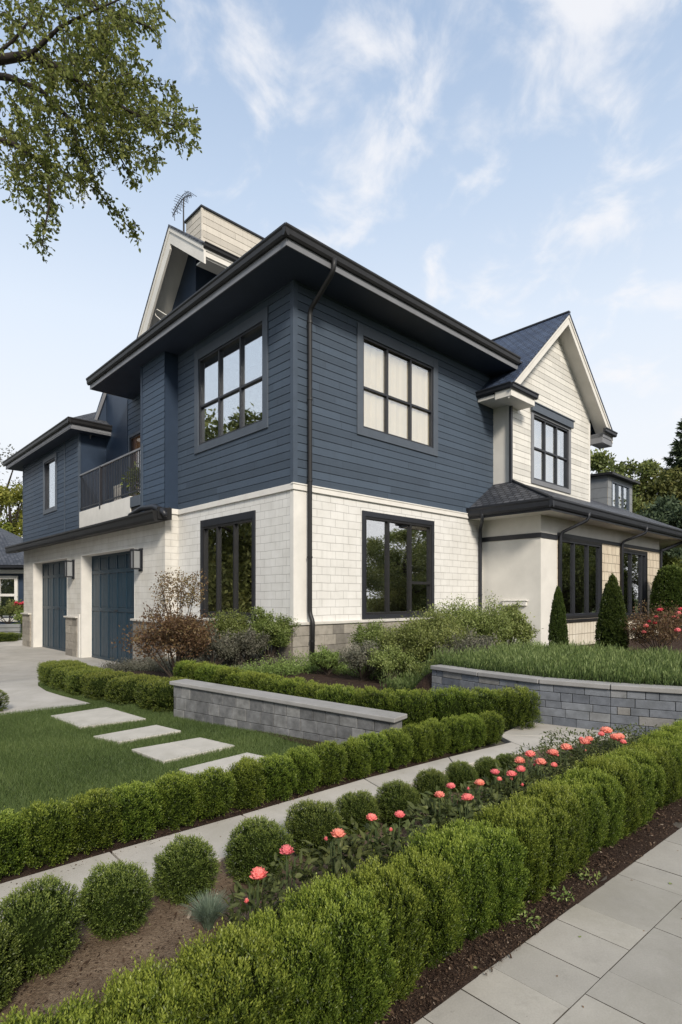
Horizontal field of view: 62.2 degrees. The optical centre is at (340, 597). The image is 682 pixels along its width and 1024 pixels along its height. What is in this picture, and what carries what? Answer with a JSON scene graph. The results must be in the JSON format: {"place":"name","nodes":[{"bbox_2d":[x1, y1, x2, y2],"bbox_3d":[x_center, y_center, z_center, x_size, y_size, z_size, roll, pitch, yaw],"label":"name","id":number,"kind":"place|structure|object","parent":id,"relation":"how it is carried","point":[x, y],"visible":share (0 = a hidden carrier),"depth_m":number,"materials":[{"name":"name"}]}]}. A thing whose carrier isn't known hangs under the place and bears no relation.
{"place":"outdoors","nodes":[
{"label":"outdoors","id":0,"kind":"place"},
{"bbox_2d":[0,638,123,714],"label":"driveway","id":1,"kind":"structure","parent":0,"point":[19,681],"depth_m":16.02,"materials":[{"name":"concrete"}]},
{"bbox_2d":[0,681,324,853],"bbox_3d":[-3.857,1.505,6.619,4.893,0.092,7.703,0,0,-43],"label":"lawn","id":2,"kind":"structure","parent":0,"point":[49,723],"depth_m":5.62,"materials":[{"name":"green plant"}]},
{"bbox_2d":[51,707,145,727],"bbox_3d":[-3.051,1.508,7.066,1.081,0.044,0.743,0,0,43],"label":"stepping stone","id":3,"kind":"object","parent":2,"relation":"on","point":[98,716],"visible":0.7,"depth_m":7.03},
{"bbox_2d":[104,673,159,704],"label":"hedge block","id":4,"kind":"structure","parent":2,"relation":"on","point":[121,690],"depth_m":7.99,"materials":[{"name":"green plant"}]},
{"bbox_2d":[93,725,180,743],"bbox_3d":[-2.229,1.508,6.212,0.474,0.044,0.779,0,0,43],"label":"stepping stone","id":5,"kind":"object","parent":2,"relation":"on","point":[140,733],"visible":0.68,"depth_m":6.20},
{"bbox_2d":[132,676,192,711],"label":"hedge block","id":6,"kind":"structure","parent":2,"relation":"on","point":[156,693],"depth_m":7.50,"materials":[{"name":"green plant"}]},
{"bbox_2d":[132,737,234,763],"bbox_3d":[-1.566,1.508,5.634,0.601,0.044,0.797,0,0,44],"label":"stepping stone","id":7,"kind":"object","parent":2,"relation":"on","point":[164,752],"visible":0.79,"depth_m":5.58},
{"bbox_2d":[169,679,406,744],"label":"garden wall","id":8,"kind":"structure","parent":2,"relation":"on","point":[277,713],"depth_m":6.23,"materials":[{"name":"stone"}]},
{"bbox_2d":[0,739,500,882],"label":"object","id":9,"kind":"object","parent":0,"point":[27,871],"visible":0.2,"depth_m":3.70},
{"bbox_2d":[0,806,31,875],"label":"hedge plant","id":10,"kind":"object","parent":9,"relation":"on","point":[11,837],"visible":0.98,"depth_m":3.04,"materials":[{"name":"green plant"}]},
{"bbox_2d":[17,797,77,868],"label":"hedge plant","id":11,"kind":"object","parent":9,"relation":"on","point":[49,825],"visible":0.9,"depth_m":3.15,"materials":[{"name":"green plant"}]},
{"bbox_2d":[66,783,122,855],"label":"hedge plant","id":12,"kind":"object","parent":9,"relation":"on","point":[95,822],"visible":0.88,"depth_m":3.31,"materials":[{"name":"green plant"}]},
{"bbox_2d":[107,778,165,842],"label":"hedge plant","id":13,"kind":"object","parent":9,"relation":"on","point":[138,807],"visible":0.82,"depth_m":3.48,"materials":[{"name":"green plant"}]},
{"bbox_2d":[151,771,200,829],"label":"hedge plant","id":14,"kind":"object","parent":9,"relation":"on","point":[176,792],"visible":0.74,"depth_m":3.66,"materials":[{"name":"green plant"}]},
{"bbox_2d":[190,766,238,821],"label":"hedge plant","id":15,"kind":"object","parent":9,"relation":"on","point":[216,791],"visible":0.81,"depth_m":3.82,"materials":[{"name":"green plant"}]},
{"bbox_2d":[224,754,266,810],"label":"hedge plant","id":16,"kind":"object","parent":9,"relation":"on","point":[246,772],"visible":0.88,"depth_m":3.99,"materials":[{"name":"green plant"}]},
{"bbox_2d":[257,751,299,802],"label":"hedge plant","id":17,"kind":"object","parent":9,"relation":"on","point":[278,774],"visible":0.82,"depth_m":4.15,"materials":[{"name":"green plant"}]},
{"bbox_2d":[283,746,320,795],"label":"hedge plant","id":18,"kind":"object","parent":9,"relation":"on","point":[306,764],"visible":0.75,"depth_m":4.31,"materials":[{"name":"green plant"}]},
{"bbox_2d":[308,740,349,786],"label":"hedge plant","id":19,"kind":"object","parent":9,"relation":"on","point":[333,756],"visible":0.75,"depth_m":4.49,"materials":[{"name":"green plant"}]},
{"bbox_2d":[340,736,372,779],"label":"hedge plant","id":20,"kind":"object","parent":9,"relation":"on","point":[358,765],"visible":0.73,"depth_m":4.65,"materials":[{"name":"green plant"}]},
{"bbox_2d":[357,730,393,774],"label":"hedge plant","id":21,"kind":"object","parent":9,"relation":"on","point":[378,750],"visible":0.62,"depth_m":4.81,"materials":[{"name":"green plant"}]},
{"bbox_2d":[380,727,415,769],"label":"hedge plant","id":22,"kind":"object","parent":9,"relation":"on","point":[401,751],"visible":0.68,"depth_m":4.97,"materials":[{"name":"green plant"}]},
{"bbox_2d":[401,722,434,762],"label":"hedge plant","id":23,"kind":"object","parent":9,"relation":"on","point":[420,737],"visible":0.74,"depth_m":5.14,"materials":[{"name":"green plant"}]},
{"bbox_2d":[440,714,472,752],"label":"hedge plant","id":24,"kind":"object","parent":9,"relation":"on","point":[458,735],"visible":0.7,"depth_m":5.46,"materials":[{"name":"green plant"}]},
{"bbox_2d":[12,622,547,947],"bbox_3d":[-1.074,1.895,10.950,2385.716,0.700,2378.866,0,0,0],"label":"ground","id":25,"kind":"structure","parent":0,"point":[190,657],"depth_m":6.79,"materials":[{"name":"brown soil"}]},
{"bbox_2d":[0,482,22,537],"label":"broadleaf tree","id":26,"kind":"object","parent":25,"relation":"on","point":[9,499],"visible":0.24,"depth_m":51.52,"materials":[{"name":"green plant"}]},
{"bbox_2d":[0,528,23,623],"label":"neighbour house","id":27,"kind":"structure","parent":25,"relation":"on","point":[11,575],"depth_m":35.97,"materials":[{"name":"blue paint"}]},
{"bbox_2d":[0,0,201,262],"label":"overhanging tree","id":28,"kind":"object","parent":25,"relation":"on","point":[112,101],"visible":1,"depth_m":5.40,"materials":[{"name":"green plant"}]},
{"bbox_2d":[79,670,133,699],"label":"hedge block","id":29,"kind":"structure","parent":25,"relation":"on","point":[94,685],"depth_m":8.34,"materials":[{"name":"green plant"}]},
{"bbox_2d":[0,749,581,1022],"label":"flower bed","id":30,"kind":"object","parent":25,"relation":"on","point":[149,932],"visible":0.08,"depth_m":2.42,"materials":[{"name":"soil"}]},
{"bbox_2d":[0,921,24,1008],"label":"box ball","id":31,"kind":"object","parent":30,"relation":"on","point":[17,968],"visible":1,"depth_m":2.07,"materials":[{"name":"green plant"}]},
{"bbox_2d":[0,872,88,983],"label":"box ball","id":32,"kind":"object","parent":30,"relation":"on","point":[43,922],"visible":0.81,"depth_m":2.23,"materials":[{"name":"green plant"}]},
{"bbox_2d":[76,858,155,941],"bbox_3d":[-1.012,1.346,2.541,0.340,0.334,0.344,0,0,-38],"label":"box ball","id":33,"kind":"object","parent":30,"relation":"on","point":[115,897],"visible":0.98,"depth_m":2.47,"materials":[{"name":"green plant"}]},
{"bbox_2d":[149,833,221,904],"bbox_3d":[-0.779,1.353,2.838,0.352,0.319,0.351,0,0,33],"label":"box ball","id":34,"kind":"object","parent":30,"relation":"on","point":[185,866],"visible":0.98,"depth_m":2.76,"materials":[{"name":"green plant"}]},
{"bbox_2d":[180,888,237,930],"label":"fescue tuft","id":35,"kind":"object","parent":30,"relation":"on","point":[206,912],"visible":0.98,"depth_m":2.56,"materials":[{"name":"green plant"}]},
{"bbox_2d":[217,866,293,935],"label":"rose bush","id":36,"kind":"object","parent":30,"relation":"on","point":[258,873],"visible":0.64,"depth_m":2.30,"materials":[{"name":"green plant"}]},
{"bbox_2d":[222,815,294,886],"bbox_3d":[-0.447,1.338,3.032,0.391,0.352,0.354,0,0,15],"label":"box ball","id":37,"kind":"object","parent":30,"relation":"on","point":[258,842],"visible":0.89,"depth_m":2.95,"materials":[{"name":"green plant"}]},
{"bbox_2d":[252,844,316,918],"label":"rose bush","id":38,"kind":"object","parent":30,"relation":"on","point":[286,849],"visible":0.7,"depth_m":2.52,"materials":[{"name":"green plant"}]},
{"bbox_2d":[283,796,342,858],"bbox_3d":[-0.158,1.345,3.322,0.380,0.335,0.364,0,0,-4],"label":"box ball","id":39,"kind":"object","parent":30,"relation":"on","point":[314,823],"visible":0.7,"depth_m":3.24,"materials":[{"name":"green plant"}]},
{"bbox_2d":[297,828,383,885],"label":"rose bush","id":40,"kind":"object","parent":30,"relation":"on","point":[334,865],"visible":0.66,"depth_m":2.70,"materials":[{"name":"green plant"}]},
{"bbox_2d":[0,749,681,1023],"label":"wood chips","id":41,"kind":"object","parent":30,"relation":"on","point":[391,1012],"visible":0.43,"depth_m":2.47,"materials":[{"name":"brown wood"}]},
{"bbox_2d":[334,789,379,835],"bbox_3d":[0.103,1.367,3.624,0.298,0.289,0.294,0,0,-23],"label":"box ball","id":42,"kind":"object","parent":30,"relation":"on","point":[358,806],"visible":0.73,"depth_m":3.55,"materials":[{"name":"green plant"}]},
{"bbox_2d":[324,813,408,880],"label":"rose bush","id":43,"kind":"object","parent":30,"relation":"on","point":[371,817],"visible":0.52,"depth_m":2.86,"materials":[{"name":"green plant"}]},
{"bbox_2d":[363,810,430,866],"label":"rose bush","id":44,"kind":"object","parent":30,"relation":"on","point":[399,814],"visible":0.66,"depth_m":2.92,"materials":[{"name":"green plant"}]},
{"bbox_2d":[374,778,420,828],"bbox_3d":[0.371,1.363,3.772,0.331,0.300,0.330,0,0,-42],"label":"box ball","id":45,"kind":"object","parent":30,"relation":"on","point":[393,798],"visible":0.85,"depth_m":3.70,"materials":[{"name":"green plant"}]},
{"bbox_2d":[411,767,451,805],"bbox_3d":[0.645,1.367,4.091,0.292,0.290,0.322,0,0,29],"label":"box ball","id":46,"kind":"object","parent":30,"relation":"on","point":[428,780],"visible":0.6,"depth_m":4.03,"materials":[{"name":"green plant"}]},
{"bbox_2d":[401,791,473,837],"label":"rose bush","id":47,"kind":"object","parent":30,"relation":"on","point":[417,811],"visible":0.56,"depth_m":3.23,"materials":[{"name":"green plant"}]},
{"bbox_2d":[3,204,681,665],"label":"house","id":48,"kind":"structure","parent":25,"relation":"on","point":[325,446],"depth_m":15.89,"materials":[{"name":"wood"}]},
{"bbox_2d":[43,452,57,514],"bbox_3d":[-11.976,-4.685,23.384,0.160,2.330,1.750,0,0,-43],"label":"window","id":49,"kind":"structure","parent":48,"relation":"in","point":[50,494],"depth_m":23.56,"materials":[{"name":"glass"}]},
{"bbox_2d":[42,560,66,651],"bbox_3d":[-11.855,0.360,23.787,0.110,3.840,4.450,0,0,-43],"label":"garage door","id":50,"kind":"structure","parent":48,"relation":"in","point":[54,583],"depth_m":24.19,"materials":[{"name":"blue paint"}]},
{"bbox_2d":[92,551,133,662],"bbox_3d":[-7.654,0.360,19.344,0.110,3.840,4.600,0,0,-43],"label":"garage door","id":51,"kind":"structure","parent":48,"relation":"in","point":[112,575],"depth_m":19.63,"materials":[{"name":"blue paint"}]},
{"bbox_2d":[200,510,255,618],"bbox_3d":[-2.870,-0.780,14.364,0.140,2.600,2.550,0,0,-43],"label":"window","id":52,"kind":"structure","parent":48,"relation":"in","point":[227,543],"depth_m":14.34,"materials":[{"name":"black glass"}]},
{"bbox_2d":[194,307,268,454],"bbox_3d":[-2.795,-5.310,14.270,0.160,2.780,3.370,0,0,-43],"label":"window","id":53,"kind":"structure","parent":48,"relation":"in","point":[231,377],"depth_m":14.21,"materials":[{"name":"glass"}]},
{"bbox_2d":[356,322,437,456],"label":"window","id":54,"kind":"structure","parent":48,"relation":"in","point":[397,388],"depth_m":14.80,"materials":[{"name":"glass"}]},
{"bbox_2d":[362,510,433,618],"bbox_3d":[1.518,-0.810,14.832,2.860,2.660,0.140,0,0,-43],"label":"window","id":55,"kind":"structure","parent":48,"relation":"in","point":[398,551],"depth_m":14.76,"materials":[{"name":"black glass"}]},
{"bbox_2d":[530,411,570,493],"bbox_3d":[7.147,-4.920,19.314,2.840,2.400,0.160,0,0,-43],"label":"window","id":56,"kind":"structure","parent":48,"relation":"in","point":[550,448],"depth_m":19.33,"materials":[{"name":"clear glass"}]},
{"bbox_2d":[558,536,601,618],"bbox_3d":[7.560,-0.600,17.902,3.140,2.480,0.140,0,0,-43],"label":"window","id":57,"kind":"structure","parent":48,"relation":"in","point":[581,559],"depth_m":17.97,"materials":[{"name":"black glass"}]},
{"bbox_2d":[620,548,647,617],"bbox_3d":[10.841,-0.530,21.004,2.670,2.500,0.140,0,0,-43],"label":"window","id":58,"kind":"structure","parent":48,"relation":"in","point":[635,561],"depth_m":21.23,"materials":[{"name":"black glass"}]},
{"bbox_2d":[126,633,681,746],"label":"planting bed","id":59,"kind":"object","parent":25,"relation":"on","point":[356,682],"visible":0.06,"depth_m":10.52,"materials":[{"name":"brown soil"}]},
{"bbox_2d":[111,567,222,677],"bbox_3d":[-3.055,0.485,10.043,1.794,2.056,1.900,0,0,0],"label":"bronze shrub","id":60,"kind":"object","parent":59,"relation":"on","point":[186,635],"visible":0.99,"depth_m":9.72,"materials":[{"name":"brown plant"}]},
{"bbox_2d":[98,652,294,672],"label":"border ground cover","id":61,"kind":"object","parent":59,"relation":"on","point":[149,664],"visible":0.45,"depth_m":12.20,"materials":[{"name":"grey plant"}]},
{"bbox_2d":[188,622,239,664],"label":"border shrub","id":62,"kind":"object","parent":59,"relation":"on","point":[220,648],"visible":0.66,"depth_m":11.11,"materials":[{"name":"green plant"}]},
{"bbox_2d":[205,608,256,663],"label":"border shrub","id":63,"kind":"object","parent":59,"relation":"on","point":[238,620],"visible":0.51,"depth_m":11.96,"materials":[{"name":"green plant"}]},
{"bbox_2d":[224,626,274,669],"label":"border shrub","id":64,"kind":"object","parent":59,"relation":"on","point":[247,643],"visible":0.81,"depth_m":11.39,"materials":[{"name":"green plant"}]},
{"bbox_2d":[244,606,300,660],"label":"border shrub","id":65,"kind":"object","parent":59,"relation":"on","point":[279,629],"visible":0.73,"depth_m":11.84,"materials":[{"name":"green plant"}]},
{"bbox_2d":[333,636,390,680],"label":"border shrub","id":66,"kind":"object","parent":59,"relation":"on","point":[355,655],"visible":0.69,"depth_m":10.10,"materials":[{"name":"green plant"}]},
{"bbox_2d":[350,685,398,711],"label":"hedge plant","id":67,"kind":"object","parent":59,"relation":"on","point":[376,700],"visible":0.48,"depth_m":6.30,"materials":[{"name":"green plant"}]},
{"bbox_2d":[363,641,418,680],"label":"border shrub","id":68,"kind":"object","parent":59,"relation":"on","point":[399,661],"visible":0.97,"depth_m":9.85,"materials":[{"name":"green plant"}]},
{"bbox_2d":[222,639,589,680],"bbox_3d":[1.787,1.298,12.459,10.353,0.496,3.248,0,0,-43],"label":"border ground cover","id":69,"kind":"object","parent":59,"relation":"on","point":[286,666],"visible":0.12,"depth_m":11.01,"materials":[{"name":"green plant"}]},
{"bbox_2d":[386,686,435,729],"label":"hedge plant","id":70,"kind":"object","parent":59,"relation":"on","point":[413,706],"visible":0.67,"depth_m":6.21,"materials":[{"name":"green plant"}]},
{"bbox_2d":[368,600,484,664],"bbox_3d":[1.629,0.768,10.755,2.050,1.488,2.151,0,0,-35],"label":"border shrub","id":71,"kind":"object","parent":59,"relation":"on","point":[417,639],"visible":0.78,"depth_m":10.33,"materials":[{"name":"green plant"}]},
{"bbox_2d":[426,684,472,721],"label":"hedge plant","id":72,"kind":"object","parent":59,"relation":"on","point":[447,704],"visible":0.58,"depth_m":6.26,"materials":[{"name":"green plant"}]},
{"bbox_2d":[407,589,525,646],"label":"border shrub","id":73,"kind":"object","parent":59,"relation":"on","point":[484,622],"visible":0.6,"depth_m":11.90,"materials":[{"name":"green plant"}]},
{"bbox_2d":[451,686,507,723],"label":"hedge plant","id":74,"kind":"object","parent":59,"relation":"on","point":[481,702],"visible":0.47,"depth_m":6.29,"materials":[{"name":"green plant"}]},
{"bbox_2d":[494,600,543,647],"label":"border shrub","id":75,"kind":"object","parent":59,"relation":"on","point":[522,631],"visible":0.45,"depth_m":12.94,"materials":[{"name":"green plant"}]},
{"bbox_2d":[377,638,681,692],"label":"upright ground cover","id":76,"kind":"object","parent":59,"relation":"on","point":[633,666],"visible":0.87,"depth_m":7.54,"materials":[{"name":"green plant"}]},
{"bbox_2d":[548,585,568,647],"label":"cone topiary","id":77,"kind":"object","parent":59,"relation":"on","point":[557,629],"visible":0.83,"depth_m":10.12,"materials":[{"name":"green plant"}]},
{"bbox_2d":[594,573,630,651],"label":"cone topiary","id":78,"kind":"object","parent":59,"relation":"on","point":[611,614],"visible":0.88,"depth_m":9.51,"materials":[{"name":"green plant"}]},
{"bbox_2d":[619,600,681,651],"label":"red rose bush","id":79,"kind":"object","parent":59,"relation":"on","point":[671,621],"visible":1,"depth_m":9.18,"materials":[{"name":"green plant"}]},
{"bbox_2d":[649,564,681,630],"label":"rounded topiary","id":80,"kind":"object","parent":59,"relation":"on","point":[666,585],"visible":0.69,"depth_m":20.63,"materials":[{"name":"green plant"}]},
{"bbox_2d":[323,796,681,1023],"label":"hedge bed","id":81,"kind":"object","parent":25,"relation":"on","point":[616,870],"visible":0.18,"depth_m":2.61,"materials":[{"name":"brown soil"}]},
{"bbox_2d":[0,988,120,1023],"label":"hedge plant","id":82,"kind":"object","parent":81,"relation":"on","point":[81,1013],"visible":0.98,"depth_m":1.47,"materials":[{"name":"green plant"}]},
{"bbox_2d":[92,943,203,1023],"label":"hedge plant","id":83,"kind":"object","parent":81,"relation":"on","point":[133,996],"visible":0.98,"depth_m":1.55,"materials":[{"name":"green plant"}]},
{"bbox_2d":[155,916,297,1023],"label":"hedge plant","id":84,"kind":"object","parent":81,"relation":"on","point":[228,989],"visible":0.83,"depth_m":1.65,"materials":[{"name":"green plant"}]},
{"bbox_2d":[225,898,345,1023],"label":"hedge plant","id":85,"kind":"object","parent":81,"relation":"on","point":[313,993],"visible":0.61,"depth_m":1.81,"materials":[{"name":"green plant"}]},
{"bbox_2d":[277,867,403,1023],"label":"hedge plant","id":86,"kind":"object","parent":81,"relation":"on","point":[351,934],"visible":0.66,"depth_m":1.95,"materials":[{"name":"green plant"}]},
{"bbox_2d":[342,854,432,1004],"bbox_3d":[0.155,1.261,2.183,0.356,0.487,0.403,0,0,-42],"label":"hedge plant","id":87,"kind":"object","parent":81,"relation":"on","point":[405,937],"visible":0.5,"depth_m":2.11,"materials":[{"name":"green plant"}]},
{"bbox_2d":[386,841,474,972],"bbox_3d":[0.328,1.269,2.349,0.442,0.472,0.367,0,0,44],"label":"hedge plant","id":88,"kind":"object","parent":81,"relation":"on","point":[444,920],"visible":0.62,"depth_m":2.24,"materials":[{"name":"green plant"}]},
{"bbox_2d":[400,816,500,950],"bbox_3d":[0.483,1.258,2.526,0.431,0.486,0.395,0,0,43],"label":"hedge plant","id":89,"kind":"object","parent":81,"relation":"on","point":[467,868],"visible":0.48,"depth_m":2.43,"materials":[{"name":"green plant"}]},
{"bbox_2d":[440,811,531,931],"bbox_3d":[0.655,1.269,2.683,0.395,0.464,0.460,0,0,-43],"label":"hedge plant","id":90,"kind":"object","parent":81,"relation":"on","point":[506,862],"visible":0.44,"depth_m":2.58,"materials":[{"name":"green plant"}]},
{"bbox_2d":[469,798,553,904],"bbox_3d":[0.833,1.260,2.840,0.378,0.489,0.424,0,0,-43],"label":"hedge plant","id":91,"kind":"object","parent":81,"relation":"on","point":[513,819],"visible":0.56,"depth_m":2.75,"materials":[{"name":"green plant"}]},
{"bbox_2d":[501,790,574,889],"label":"hedge plant","id":92,"kind":"object","parent":81,"relation":"on","point":[559,855],"visible":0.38,"depth_m":2.90,"materials":[{"name":"green plant"}]},
{"bbox_2d":[524,775,593,875],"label":"hedge plant","id":93,"kind":"object","parent":81,"relation":"on","point":[561,798],"visible":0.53,"depth_m":3.07,"materials":[{"name":"green plant"}]},
{"bbox_2d":[542,771,609,857],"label":"hedge plant","id":94,"kind":"object","parent":81,"relation":"on","point":[595,821],"visible":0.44,"depth_m":3.22,"materials":[{"name":"green plant"}]},
{"bbox_2d":[558,762,630,847],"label":"hedge plant","id":95,"kind":"object","parent":81,"relation":"on","point":[607,786],"visible":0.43,"depth_m":3.38,"materials":[{"name":"green plant"}]},
{"bbox_2d":[571,751,647,839],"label":"hedge plant","id":96,"kind":"object","parent":81,"relation":"on","point":[617,769],"visible":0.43,"depth_m":3.53,"materials":[{"name":"green plant"}]},
{"bbox_2d":[600,751,659,825],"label":"hedge plant","id":97,"kind":"object","parent":81,"relation":"on","point":[646,775],"visible":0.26,"depth_m":3.68,"materials":[{"name":"green plant"}]},
{"bbox_2d":[609,745,668,810],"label":"hedge plant","id":98,"kind":"object","parent":81,"relation":"on","point":[645,757],"visible":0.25,"depth_m":3.85,"materials":[{"name":"green plant"}]},
{"bbox_2d":[620,739,681,808],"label":"hedge plant","id":99,"kind":"object","parent":81,"relation":"on","point":[669,765],"visible":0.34,"depth_m":3.99,"materials":[{"name":"green plant"}]},
{"bbox_2d":[489,684,543,729],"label":"hedge plant","id":100,"kind":"object","parent":25,"relation":"on","point":[519,708],"visible":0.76,"depth_m":6.36,"materials":[{"name":"green plant"}]},
{"bbox_2d":[430,664,681,737],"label":"planter wall","id":101,"kind":"structure","parent":25,"relation":"on","point":[584,704],"depth_m":6.39,"materials":[{"name":"stone"}]},
{"bbox_2d":[590,448,676,513],"bbox_3d":[17.989,-4.298,37.856,7.951,11.614,8.782,0,0,38],"label":"broadleaf tree","id":102,"kind":"object","parent":25,"relation":"on","point":[600,462],"visible":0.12,"depth_m":36.49,"materials":[{"name":"green plant"}]},
{"bbox_2d":[625,464,681,517],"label":"broadleaf tree","id":103,"kind":"object","parent":25,"relation":"on","point":[661,489],"visible":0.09,"depth_m":35.23,"materials":[{"name":"green plant"}]},
{"bbox_2d":[635,492,681,562],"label":"broadleaf tree","id":104,"kind":"object","parent":25,"relation":"on","point":[668,509],"visible":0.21,"depth_m":29.86,"materials":[{"name":"green plant"}]},
{"bbox_2d":[0,722,632,919],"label":"garden path","id":105,"kind":"structure","parent":0,"point":[514,739],"depth_m":3.88,"materials":[{"name":"concrete"}]},
{"bbox_2d":[0,0,681,537],"label":"sky","id":106,"kind":"structure","parent":0,"point":[507,166],"materials":[{"name":"blue"}]},
{"bbox_2d":[414,828,681,1023],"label":"paved terrace","id":107,"kind":"structure","parent":0,"point":[609,922],"depth_m":2.30,"materials":[{"name":"concrete"}]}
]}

